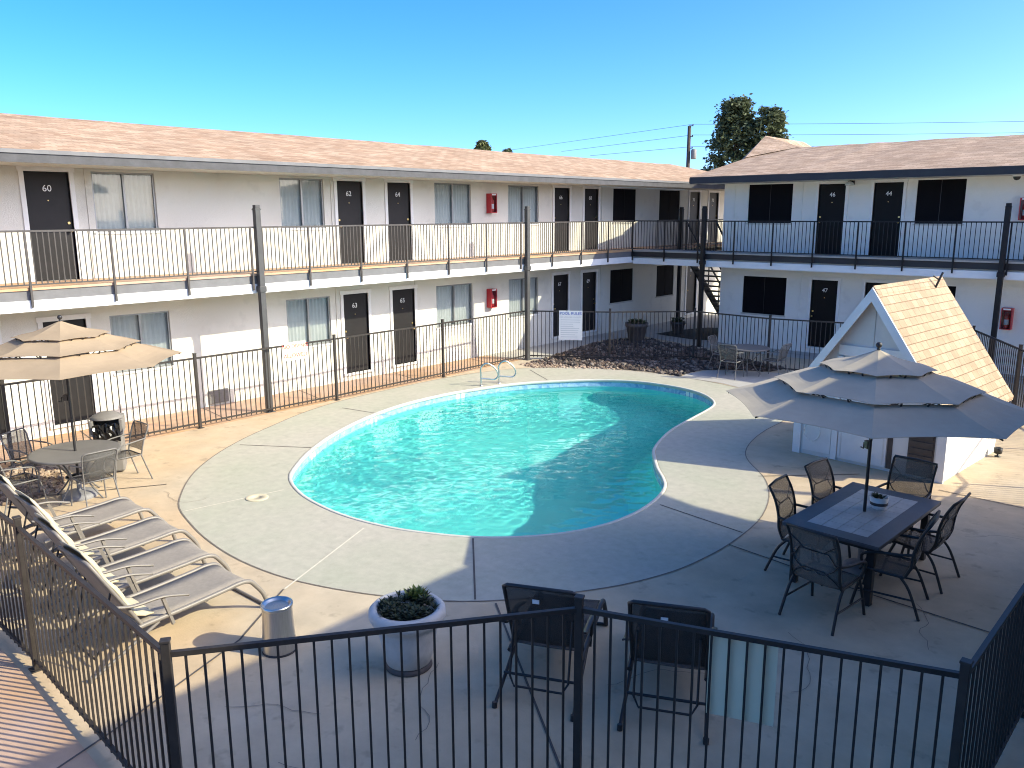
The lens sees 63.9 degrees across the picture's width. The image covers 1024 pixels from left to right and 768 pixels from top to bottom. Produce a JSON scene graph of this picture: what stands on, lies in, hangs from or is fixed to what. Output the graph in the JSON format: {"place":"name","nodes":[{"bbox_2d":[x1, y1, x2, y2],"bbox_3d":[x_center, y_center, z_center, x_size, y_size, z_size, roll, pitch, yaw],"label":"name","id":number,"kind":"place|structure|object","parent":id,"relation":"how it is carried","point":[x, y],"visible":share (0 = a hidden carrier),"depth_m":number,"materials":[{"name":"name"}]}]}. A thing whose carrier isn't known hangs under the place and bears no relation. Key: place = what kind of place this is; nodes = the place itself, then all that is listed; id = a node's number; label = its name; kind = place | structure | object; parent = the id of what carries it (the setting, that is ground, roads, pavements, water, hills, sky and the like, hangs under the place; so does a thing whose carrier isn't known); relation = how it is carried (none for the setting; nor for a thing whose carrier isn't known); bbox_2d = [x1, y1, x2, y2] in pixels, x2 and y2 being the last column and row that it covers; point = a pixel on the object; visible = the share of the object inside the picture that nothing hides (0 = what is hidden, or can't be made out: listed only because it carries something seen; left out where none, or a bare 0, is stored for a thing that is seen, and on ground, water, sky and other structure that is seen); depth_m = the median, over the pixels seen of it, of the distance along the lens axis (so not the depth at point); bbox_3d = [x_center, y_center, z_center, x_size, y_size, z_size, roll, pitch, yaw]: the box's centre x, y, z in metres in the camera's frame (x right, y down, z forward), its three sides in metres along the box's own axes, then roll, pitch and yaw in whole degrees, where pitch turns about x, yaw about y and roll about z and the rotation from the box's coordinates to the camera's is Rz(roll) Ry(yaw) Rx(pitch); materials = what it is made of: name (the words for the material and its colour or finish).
{"place":"outdoors","nodes":[
{"label":"outdoors","id":0,"kind":"place"},
{"bbox_2d":[0,649,98,767],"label":"path","id":1,"kind":"structure","parent":0,"point":[35,731],"depth_m":6.85,"materials":[{"name":"concrete"}]},
{"bbox_2d":[0,356,521,468],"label":"path","id":2,"kind":"structure","parent":0,"point":[150,427],"depth_m":18.63,"materials":[{"name":"concrete"}]},
{"bbox_2d":[179,368,782,600],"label":"pool deck","id":3,"kind":"structure","parent":0,"point":[710,472],"depth_m":11.41,"materials":[{"name":"concrete"}]},
{"bbox_2d":[245,494,267,501],"bbox_3d":[-3.881,1.725,12.481,0.340,0.012,0.340,10,16,41],"label":"skimmer lid","id":4,"kind":"object","parent":3,"relation":"on","point":[255,497],"visible":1,"depth_m":12.46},
{"bbox_2d":[182,490,363,588],"bbox_3d":[-3.070,1.990,11.202,1.664,0.001,3.347,-10,15,-40],"label":"ground joint","id":5,"kind":"object","parent":3,"relation":"on","point":[315,564],"visible":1,"depth_m":10.52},
{"bbox_2d":[479,363,498,385],"bbox_3d":[-0.577,-0.243,20.494,0.507,0.588,0.098,-2,12,-9],"label":"grab rail","id":6,"kind":"object","parent":3,"relation":"on","point":[482,365],"visible":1,"depth_m":20.49,"materials":[{"name":"metal"}]},
{"bbox_2d":[497,360,515,383],"bbox_3d":[-0.133,-0.309,20.801,0.507,0.588,0.098,-2,12,-9],"label":"grab rail","id":7,"kind":"object","parent":3,"relation":"on","point":[499,376],"visible":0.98,"depth_m":20.79,"materials":[{"name":"metal"}]},
{"bbox_2d":[0,336,1023,767],"bbox_3d":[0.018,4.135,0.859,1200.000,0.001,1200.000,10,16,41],"label":"ground","id":8,"kind":"structure","parent":0,"point":[732,588],"depth_m":7.96,"materials":[{"name":"concrete"}]},
{"bbox_2d":[0,460,47,514],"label":"metal chair","id":9,"kind":"object","parent":8,"relation":"on","point":[24,477],"visible":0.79,"depth_m":12.05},
{"bbox_2d":[0,428,63,494],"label":"metal chair","id":10,"kind":"object","parent":8,"relation":"on","point":[16,443],"visible":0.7,"depth_m":12.89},
{"bbox_2d":[0,465,65,505],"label":"gravel","id":11,"kind":"structure","parent":8,"relation":"on","point":[45,471],"depth_m":13.20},
{"bbox_2d":[27,440,120,504],"bbox_3d":[-6.628,1.373,12.529,1.268,0.734,1.268,10,16,41],"label":"round table","id":12,"kind":"object","parent":8,"relation":"on","point":[64,453],"visible":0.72,"depth_m":12.43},
{"bbox_2d":[0,480,159,579],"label":"sun lounger","id":13,"kind":"object","parent":8,"relation":"on","point":[110,511],"visible":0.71,"depth_m":10.64,"materials":[{"name":"fabric"}]},
{"bbox_2d":[0,474,64,529],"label":"lounger towel","id":14,"kind":"object","parent":13,"relation":"on","point":[5,480],"visible":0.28,"depth_m":9.73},
{"bbox_2d":[0,511,171,767],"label":"pool fence","id":15,"kind":"object","parent":8,"relation":"on","point":[20,532],"visible":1,"depth_m":6.69,"materials":[{"name":"metal"}]},
{"bbox_2d":[0,315,181,501],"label":"patio umbrella","id":16,"kind":"object","parent":8,"relation":"on","point":[62,338],"visible":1,"depth_m":11.59,"materials":[{"name":"beige fabric"}]},
{"bbox_2d":[68,448,120,506],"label":"metal chair","id":17,"kind":"object","parent":8,"relation":"on","point":[96,466],"visible":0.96,"depth_m":11.88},
{"bbox_2d":[14,494,200,608],"bbox_3d":[-4.830,1.716,9.818,0.803,1.142,1.948,10,16,41],"label":"sun lounger","id":18,"kind":"object","parent":8,"relation":"on","point":[141,532],"visible":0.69,"depth_m":9.93,"materials":[{"name":"fabric"}]},
{"bbox_2d":[15,490,94,554],"bbox_3d":[-5.213,1.571,9.361,0.565,0.819,0.594,10,16,41],"label":"lounger towel","id":19,"kind":"object","parent":18,"relation":"on","point":[35,504],"visible":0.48,"depth_m":9.19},
{"bbox_2d":[89,411,126,470],"bbox_3d":[-6.764,0.946,13.779,0.546,1.005,0.574,-5,13,-21],"label":"trash bin","id":20,"kind":"object","parent":8,"relation":"on","point":[105,425],"visible":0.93,"depth_m":13.56,"materials":[{"name":"grey plastic"}]},
{"bbox_2d":[101,420,152,482],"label":"metal chair","id":21,"kind":"object","parent":8,"relation":"on","point":[138,433],"visible":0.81,"depth_m":13.36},
{"bbox_2d":[33,517,231,642],"bbox_3d":[-4.191,1.863,9.095,0.803,1.142,1.948,11,16,42],"label":"sun lounger","id":22,"kind":"object","parent":8,"relation":"on","point":[167,557],"visible":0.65,"depth_m":9.22,"materials":[{"name":"fabric"}]},
{"bbox_2d":[34,513,119,582],"bbox_3d":[-4.578,1.718,8.642,0.560,0.818,0.595,11,16,42],"label":"lounger towel","id":23,"kind":"object","parent":22,"relation":"on","point":[64,536],"visible":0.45,"depth_m":8.43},
{"bbox_2d":[57,546,267,683],"bbox_3d":[-3.545,2.006,8.394,0.803,1.142,1.948,10,15,39],"label":"sun lounger","id":24,"kind":"object","parent":8,"relation":"on","point":[171,597],"visible":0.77,"depth_m":8.40,"materials":[{"name":"fabric"}]},
{"bbox_2d":[60,541,153,615],"bbox_3d":[-3.912,1.865,7.923,0.560,0.818,0.595,10,15,39],"label":"lounger towel","id":25,"kind":"object","parent":24,"relation":"on","point":[143,610],"visible":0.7,"depth_m":7.83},
{"bbox_2d":[0,311,524,466],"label":"pool fence","id":26,"kind":"object","parent":8,"relation":"on","point":[5,407],"visible":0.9,"depth_m":17.87,"materials":[{"name":"metal"}]},
{"bbox_2d":[282,340,307,360],"bbox_3d":[-4.747,-0.729,17.974,0.010,0.400,0.640,10,16,41],"label":"no diving sign","id":27,"kind":"object","parent":26,"relation":"attached to","point":[296,350],"visible":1,"depth_m":17.97,"materials":[{"name":"white"}]},
{"bbox_2d":[260,596,297,657],"bbox_3d":[-2.304,2.387,8.089,0.344,0.500,0.344,10,16,41],"label":"ash can","id":28,"kind":"object","parent":8,"relation":"on","point":[277,618],"visible":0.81,"depth_m":7.98,"materials":[{"name":"metal"}]},
{"bbox_2d":[0,113,724,444],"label":"motel wing","id":29,"kind":"structure","parent":8,"relation":"on","point":[188,242],"depth_m":19.45,"materials":[{"name":"paint"}]},
{"bbox_2d":[0,321,13,435],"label":"door","id":30,"kind":"structure","parent":29,"relation":"in","point":[2,421],"depth_m":15.39,"materials":[{"name":"black metal"}]},
{"bbox_2d":[16,166,84,281],"bbox_3d":[-8.742,-3.033,15.568,0.160,2.125,0.997,10,16,41],"label":"door","id":31,"kind":"structure","parent":29,"relation":"in","point":[45,199],"depth_m":15.56,"materials":[{"name":"wood"}]},
{"bbox_2d":[35,313,99,428],"bbox_3d":[-8.716,-0.266,16.159,0.160,2.185,0.997,10,16,41],"label":"door","id":32,"kind":"structure","parent":29,"relation":"in","point":[75,319],"depth_m":16.22,"materials":[{"name":"wood"}]},
{"bbox_2d":[90,171,159,233],"bbox_3d":[-7.801,-3.643,16.542,0.142,1.205,1.310,10,16,41],"label":"window","id":33,"kind":"structure","parent":29,"relation":"in","point":[121,200],"depth_m":16.57,"materials":[{"name":"glass"}]},
{"bbox_2d":[109,311,175,375],"bbox_3d":[-7.745,-0.873,17.167,0.142,1.225,1.300,10,16,41],"label":"window","id":34,"kind":"structure","parent":29,"relation":"in","point":[151,328],"depth_m":17.25,"materials":[{"name":"glass"}]},
{"bbox_2d":[279,178,326,230],"bbox_3d":[-5.013,-4.285,19.570,0.142,1.205,1.280,10,16,41],"label":"window","id":35,"kind":"structure","parent":29,"relation":"in","point":[301,199],"depth_m":19.61,"materials":[{"name":"glass"}]},
{"bbox_2d":[286,296,332,347],"bbox_3d":[-4.995,-1.506,20.155,0.142,1.225,1.320,10,16,41],"label":"window","id":36,"kind":"structure","parent":29,"relation":"in","point":[308,319],"depth_m":20.21,"materials":[{"name":"glass"}]},
{"bbox_2d":[332,177,367,263],"bbox_3d":[-4.070,-4.108,20.642,0.160,2.125,0.997,10,16,41],"label":"door","id":37,"kind":"structure","parent":29,"relation":"in","point":[347,192],"depth_m":20.64,"materials":[{"name":"wood"}]},
{"bbox_2d":[339,289,373,375],"bbox_3d":[-4.031,-1.344,21.247,0.160,2.185,0.997,10,16,41],"label":"door","id":38,"kind":"structure","parent":29,"relation":"in","point":[353,303],"depth_m":21.25,"materials":[{"name":"wood"}]},
{"bbox_2d":[383,179,414,260],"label":"door","id":39,"kind":"structure","parent":29,"relation":"in","point":[396,194],"depth_m":21.79,"materials":[{"name":"wood"}]},
{"bbox_2d":[388,284,419,367],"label":"door","id":40,"kind":"structure","parent":29,"relation":"in","point":[401,299],"depth_m":22.41,"materials":[{"name":"wood"}]},
{"bbox_2d":[434,183,472,226],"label":"window","id":41,"kind":"structure","parent":29,"relation":"in","point":[452,200],"depth_m":23.23,"materials":[{"name":"glass"}]},
{"bbox_2d":[436,283,473,329],"bbox_3d":[-1.679,-2.269,23.757,0.142,1.225,1.510,10,16,41],"label":"window","id":42,"kind":"structure","parent":29,"relation":"in","point":[453,302],"depth_m":23.81,"materials":[{"name":"glass"}]},
{"bbox_2d":[486,193,496,212],"bbox_3d":[-0.595,-5.321,24.155,0.193,0.560,0.260,10,16,41],"label":"extinguisher cabinet","id":43,"kind":"object","parent":29,"relation":"attached to","point":[491,202],"visible":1,"depth_m":24.10,"materials":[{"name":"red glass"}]},
{"bbox_2d":[487,288,496,307],"bbox_3d":[-0.603,-2.584,24.701,0.193,0.560,0.260,10,16,41],"label":"extinguisher cabinet","id":44,"kind":"object","parent":29,"relation":"attached to","point":[491,297],"visible":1,"depth_m":24.65,"materials":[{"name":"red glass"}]},
{"bbox_2d":[508,277,538,318],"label":"window","id":45,"kind":"structure","parent":29,"relation":"in","point":[516,286],"depth_m":25.90,"materials":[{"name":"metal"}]},
{"bbox_2d":[508,185,539,225],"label":"window","id":46,"kind":"structure","parent":29,"relation":"in","point":[519,197],"depth_m":25.38,"materials":[{"name":"glass"}]},
{"bbox_2d":[551,271,570,338],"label":"door","id":47,"kind":"structure","parent":29,"relation":"in","point":[559,280],"depth_m":27.31,"materials":[{"name":"wood"}]},
{"bbox_2d":[552,185,571,251],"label":"door","id":48,"kind":"structure","parent":29,"relation":"in","point":[560,201],"depth_m":26.81,"materials":[{"name":"wood"}]},
{"bbox_2d":[580,269,598,333],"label":"door","id":49,"kind":"structure","parent":29,"relation":"in","point":[587,288],"depth_m":28.53,"materials":[{"name":"wood"}]},
{"bbox_2d":[582,186,600,249],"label":"door","id":50,"kind":"structure","parent":29,"relation":"in","point":[590,195],"depth_m":27.99,"materials":[{"name":"wood"}]},
{"bbox_2d":[609,268,632,304],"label":"window","id":51,"kind":"structure","parent":29,"relation":"in","point":[621,279],"depth_m":29.84,"materials":[{"name":"glass"}]},
{"bbox_2d":[612,189,635,223],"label":"window","id":52,"kind":"structure","parent":29,"relation":"in","point":[623,199],"depth_m":29.31,"materials":[{"name":"glass"}]},
{"bbox_2d":[656,265,673,297],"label":"window","id":53,"kind":"structure","parent":29,"relation":"in","point":[664,283],"depth_m":32.01,"materials":[{"name":"glass"}]},
{"bbox_2d":[658,190,679,222],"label":"window","id":54,"kind":"structure","parent":29,"relation":"in","point":[669,200],"depth_m":31.52,"materials":[{"name":"glass"}]},
{"bbox_2d":[684,266,697,314],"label":"door","id":55,"kind":"structure","parent":29,"relation":"in","point":[690,280],"depth_m":33.61,"materials":[{"name":"black metal"}]},
{"bbox_2d":[688,190,701,243],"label":"door","id":56,"kind":"structure","parent":29,"relation":"in","point":[693,198],"depth_m":32.99,"materials":[{"name":"wood"}]},
{"bbox_2d":[706,190,720,241],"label":"door","id":57,"kind":"structure","parent":29,"relation":"in","point":[712,207],"depth_m":34.11,"materials":[{"name":"wood"}]},
{"bbox_2d":[159,606,576,767],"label":"pool fence","id":58,"kind":"object","parent":8,"relation":"on","point":[167,653],"visible":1,"depth_m":5.65,"materials":[{"name":"metal"}]},
{"bbox_2d":[368,584,445,676],"bbox_3d":[-0.986,2.338,7.773,0.730,0.714,0.730,10,16,41],"label":"planter","id":59,"kind":"object","parent":8,"relation":"on","point":[415,605],"visible":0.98,"depth_m":7.61,"materials":[{"name":"concrete"}]},
{"bbox_2d":[474,140,491,150],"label":"tree","id":60,"kind":"object","parent":8,"relation":"on","point":[482,145],"visible":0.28,"depth_m":61.96,"materials":[{"name":"green plant"}]},
{"bbox_2d":[288,379,715,537],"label":"swimming pool","id":61,"kind":"structure","parent":8,"relation":"in","point":[310,454],"depth_m":18.35,"materials":[{"name":"liquid"}]},
{"bbox_2d":[293,386,710,535],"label":"water","id":62,"kind":"structure","parent":61,"relation":"in","point":[533,461],"depth_m":14.77,"materials":[{"name":"liquid"}]},
{"bbox_2d":[0,353,1022,767],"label":"ground joint","id":63,"kind":"object","parent":8,"relation":"on","point":[496,607],"visible":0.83,"depth_m":8.64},
{"bbox_2d":[492,583,607,721],"bbox_3d":[0.421,2.144,7.755,0.783,1.097,1.748,3,12,16],"label":"tall mesh patio chair","id":64,"kind":"object","parent":8,"relation":"on","point":[521,598],"visible":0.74,"depth_m":7.24,"materials":[{"name":"fabric"}]},
{"bbox_2d":[520,362,621,369],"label":"gravel","id":65,"kind":"structure","parent":8,"relation":"on","point":[533,365],"depth_m":22.94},
{"bbox_2d":[164,367,1021,767],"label":"ground joint","id":66,"kind":"object","parent":8,"relation":"on","point":[502,599],"visible":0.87,"depth_m":10.37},
{"bbox_2d":[617,599,717,744],"bbox_3d":[1.459,2.205,7.442,0.783,1.097,1.748,3,12,15],"label":"patio chair","id":67,"kind":"object","parent":8,"relation":"on","point":[696,616],"visible":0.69,"depth_m":6.91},
{"bbox_2d":[686,124,696,167],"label":"utility pole","id":68,"kind":"object","parent":8,"relation":"on","point":[693,151],"visible":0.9,"depth_m":84.02,"materials":[{"name":"brown wood"}]},
{"bbox_2d":[686,222,722,312],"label":"staircase","id":69,"kind":"structure","parent":8,"relation":"on","point":[708,291],"depth_m":28.70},
{"bbox_2d":[700,93,759,170],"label":"tree","id":70,"kind":"object","parent":8,"relation":"on","point":[735,121],"visible":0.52,"depth_m":56.63,"materials":[{"name":"green plant"}]},
{"bbox_2d":[524,308,975,370],"bbox_3d":[6.051,-1.219,22.720,11.692,1.535,1.686,4,13,22],"label":"pool fence","id":71,"kind":"object","parent":8,"relation":"on","point":[770,318],"visible":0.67,"depth_m":23.70,"materials":[{"name":"metal"}]},
{"bbox_2d":[559,310,582,339],"bbox_3d":[1.704,-1.703,23.851,0.680,0.860,0.008,2,12,9],"label":"pool rules sign","id":72,"kind":"object","parent":71,"relation":"attached to","point":[570,325],"visible":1,"depth_m":23.85,"materials":[{"name":"white paint"}]},
{"bbox_2d":[573,593,958,767],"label":"pool fence","id":73,"kind":"object","parent":8,"relation":"on","point":[582,610],"visible":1,"depth_m":5.62,"materials":[{"name":"metal"}]},
{"bbox_2d":[706,636,777,725],"bbox_3d":[1.565,2.009,5.598,0.450,0.620,0.006,4,13,21],"label":"notice board","id":74,"kind":"object","parent":73,"relation":"attached to","point":[736,677],"visible":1,"depth_m":5.59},
{"bbox_2d":[745,104,793,151],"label":"tree","id":75,"kind":"object","parent":8,"relation":"on","point":[773,119],"visible":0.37,"depth_m":55.71,"materials":[{"name":"green plant"}]},
{"bbox_2d":[764,474,821,585],"bbox_3d":[3.481,1.715,9.811,0.751,1.077,0.662,9,15,38],"label":"dining chair","id":76,"kind":"object","parent":8,"relation":"on","point":[781,489],"visible":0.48,"depth_m":9.88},
{"bbox_2d":[778,522,867,635],"bbox_3d":[3.300,1.953,8.670,0.752,1.077,0.662,-10,15,-40],"label":"dining chair","id":77,"kind":"object","parent":8,"relation":"on","point":[815,557],"visible":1,"depth_m":8.48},
{"bbox_2d":[631,134,1023,375],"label":"motel wing","id":78,"kind":"structure","parent":8,"relation":"on","point":[808,234],"depth_m":23.73,"materials":[{"name":"paint"}]},
{"bbox_2d":[740,276,786,316],"bbox_3d":[7.970,-2.778,25.930,1.490,1.215,0.120,10,16,41],"label":"window","id":79,"kind":"structure","parent":78,"relation":"in","point":[765,296],"depth_m":25.90,"materials":[{"name":"black glass"}]},
{"bbox_2d":[746,184,792,224],"bbox_3d":[7.976,-5.545,25.337,1.480,1.215,0.120,10,16,41],"label":"window","id":80,"kind":"structure","parent":78,"relation":"in","point":[767,202],"depth_m":25.30,"materials":[{"name":"black glass"}]},
{"bbox_2d":[804,276,841,349],"bbox_3d":[9.383,-2.130,24.752,0.997,2.185,0.160,10,16,41],"label":"door","id":81,"kind":"structure","parent":78,"relation":"in","point":[825,301],"depth_m":24.76,"materials":[{"name":"wood"}]},
{"bbox_2d":[813,180,849,253],"bbox_3d":[9.386,-4.899,24.163,0.997,2.125,0.160,10,16,41],"label":"door","id":82,"kind":"structure","parent":78,"relation":"in","point":[833,197],"depth_m":24.16,"materials":[{"name":"wood"}]},
{"bbox_2d":[861,279,898,300],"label":"door","id":83,"kind":"structure","parent":78,"relation":"in","point":[868,284],"depth_m":23.70,"materials":[{"name":"black metal"}]},
{"bbox_2d":[866,179,908,255],"bbox_3d":[10.560,-4.688,23.127,0.997,2.125,0.160,10,16,41],"label":"door","id":84,"kind":"structure","parent":78,"relation":"in","point":[889,199],"depth_m":23.13,"materials":[{"name":"wood"}]},
{"bbox_2d":[912,179,966,225],"bbox_3d":[11.569,-4.902,22.166,1.270,1.215,0.120,10,16,41],"label":"window","id":85,"kind":"structure","parent":78,"relation":"in","point":[941,199],"depth_m":22.13,"materials":[{"name":"black glass"}]},
{"bbox_2d":[999,307,1014,329],"bbox_3d":[12.920,-1.707,21.425,0.260,0.560,0.193,10,16,41],"label":"extinguisher cabinet","id":86,"kind":"object","parent":78,"relation":"attached to","point":[1006,318],"visible":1,"depth_m":21.41,"materials":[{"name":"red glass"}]},
{"bbox_2d":[1018,198,1023,219],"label":"extinguisher cabinet","id":87,"kind":"object","parent":78,"relation":"attached to","point":[1021,212],"visible":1,"depth_m":20.81,"materials":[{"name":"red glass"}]},
{"bbox_2d":[804,457,850,557],"bbox_3d":[4.159,1.574,10.474,0.662,1.077,0.752,-10,15,-40],"label":"dining chair","id":88,"kind":"object","parent":8,"relation":"on","point":[819,473],"visible":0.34,"depth_m":10.61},
{"bbox_2d":[782,482,941,606],"bbox_3d":[4.186,1.874,9.818,1.090,0.745,1.970,11,16,43],"label":"dining table","id":89,"kind":"object","parent":8,"relation":"on","point":[841,516],"visible":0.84,"depth_m":9.55,"materials":[{"name":"stone"}]},
{"bbox_2d":[870,492,888,509],"bbox_3d":[4.390,1.397,9.812,0.209,0.188,0.218,3,12,16],"label":"succulent pot","id":90,"kind":"object","parent":89,"relation":"on","point":[878,501],"visible":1,"depth_m":9.76,"materials":[{"name":"ceramic"}]},
{"bbox_2d":[726,342,1023,576],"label":"patio umbrella","id":91,"kind":"object","parent":8,"relation":"on","point":[875,378],"visible":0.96,"depth_m":8.76,"materials":[{"name":"beige fabric"}]},
{"bbox_2d":[849,510,940,620],"bbox_3d":[4.191,1.889,8.957,0.751,1.077,0.662,8,14,34],"label":"dining chair","id":92,"kind":"object","parent":8,"relation":"on","point":[900,566],"visible":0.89,"depth_m":8.87,"materials":[{"name":"metal"}]},
{"bbox_2d":[792,272,1013,483],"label":"pool shed","id":93,"kind":"structure","parent":8,"relation":"on","point":[924,321],"depth_m":13.74,"materials":[{"name":"beige"}]},
{"bbox_2d":[836,398,890,467],"bbox_3d":[5.910,0.478,13.760,0.035,1.740,0.820,-11,16,-42],"label":"door","id":94,"kind":"structure","parent":93,"relation":"in","point":[848,446],"depth_m":13.90,"materials":[{"name":"white"}]},
{"bbox_2d":[876,455,937,553],"bbox_3d":[5.017,1.546,10.594,0.752,1.077,0.662,-10,15,-40],"label":"dining chair","id":95,"kind":"object","parent":8,"relation":"on","point":[911,476],"visible":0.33,"depth_m":10.70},
{"bbox_2d":[879,492,970,593],"bbox_3d":[4.832,1.757,9.581,0.751,1.077,0.662,11,16,44],"label":"dining chair","id":96,"kind":"object","parent":8,"relation":"on","point":[943,532],"visible":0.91,"depth_m":9.44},
{"bbox_2d":[948,583,1023,767],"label":"pool fence","id":97,"kind":"object","parent":8,"relation":"on","point":[1010,710],"visible":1,"depth_m":5.81,"materials":[{"name":"metal"}]},
{"bbox_2d":[974,329,1023,407],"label":"pool fence","id":98,"kind":"object","parent":8,"relation":"on","point":[1017,371],"visible":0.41,"depth_m":17.38,"materials":[{"name":"metal"}]},
{"bbox_2d":[0,0,1023,189],"label":"sky","id":99,"kind":"structure","parent":0,"point":[513,74],"materials":[{"name":"blue"}]},
{"bbox_2d":[530,338,783,375],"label":"gravel","id":100,"kind":"structure","parent":0,"point":[692,366],"depth_m":23.89,"materials":[{"name":"gravel"}]},
{"bbox_2d":[625,318,647,341],"bbox_3d":[4.193,-1.833,27.529,0.809,0.789,0.772,10,16,41],"label":"potted plant","id":101,"kind":"object","parent":100,"relation":"on","point":[636,328],"visible":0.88,"depth_m":27.31,"materials":[{"name":"grey plant"}]},
{"bbox_2d":[657,327,717,339],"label":"gravel ground","id":102,"kind":"structure","parent":0,"point":[685,334],"depth_m":29.21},
{"bbox_2d":[671,316,685,333],"bbox_3d":[5.930,-2.114,29.294,0.592,0.606,0.560,10,16,41],"label":"potted plant","id":103,"kind":"object","parent":102,"relation":"on","point":[676,325],"visible":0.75,"depth_m":29.17,"materials":[{"name":"black plant"}]},
{"bbox_2d":[682,370,780,386],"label":"path","id":104,"kind":"structure","parent":0,"point":[740,380],"depth_m":21.54,"materials":[{"name":"concrete"}]},
{"bbox_2d":[707,335,734,371],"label":"metal chair","id":105,"kind":"object","parent":104,"relation":"on","point":[713,341],"visible":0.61,"depth_m":22.55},
{"bbox_2d":[717,344,743,379],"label":"metal chair","id":106,"kind":"object","parent":104,"relation":"on","point":[728,353],"visible":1,"depth_m":21.12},
{"bbox_2d":[732,344,769,376],"bbox_3d":[6.257,-0.616,21.829,1.128,0.733,1.128,10,16,41],"label":"round table","id":107,"kind":"object","parent":104,"relation":"on","point":[747,348],"visible":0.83,"depth_m":21.71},
{"bbox_2d":[758,343,791,376],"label":"metal chair","id":108,"kind":"object","parent":104,"relation":"on","point":[784,351],"visible":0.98,"depth_m":21.24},
{"bbox_2d":[485,314,1022,383],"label":"path","id":109,"kind":"structure","parent":0,"point":[652,333],"depth_m":27.46,"materials":[{"name":"concrete"}]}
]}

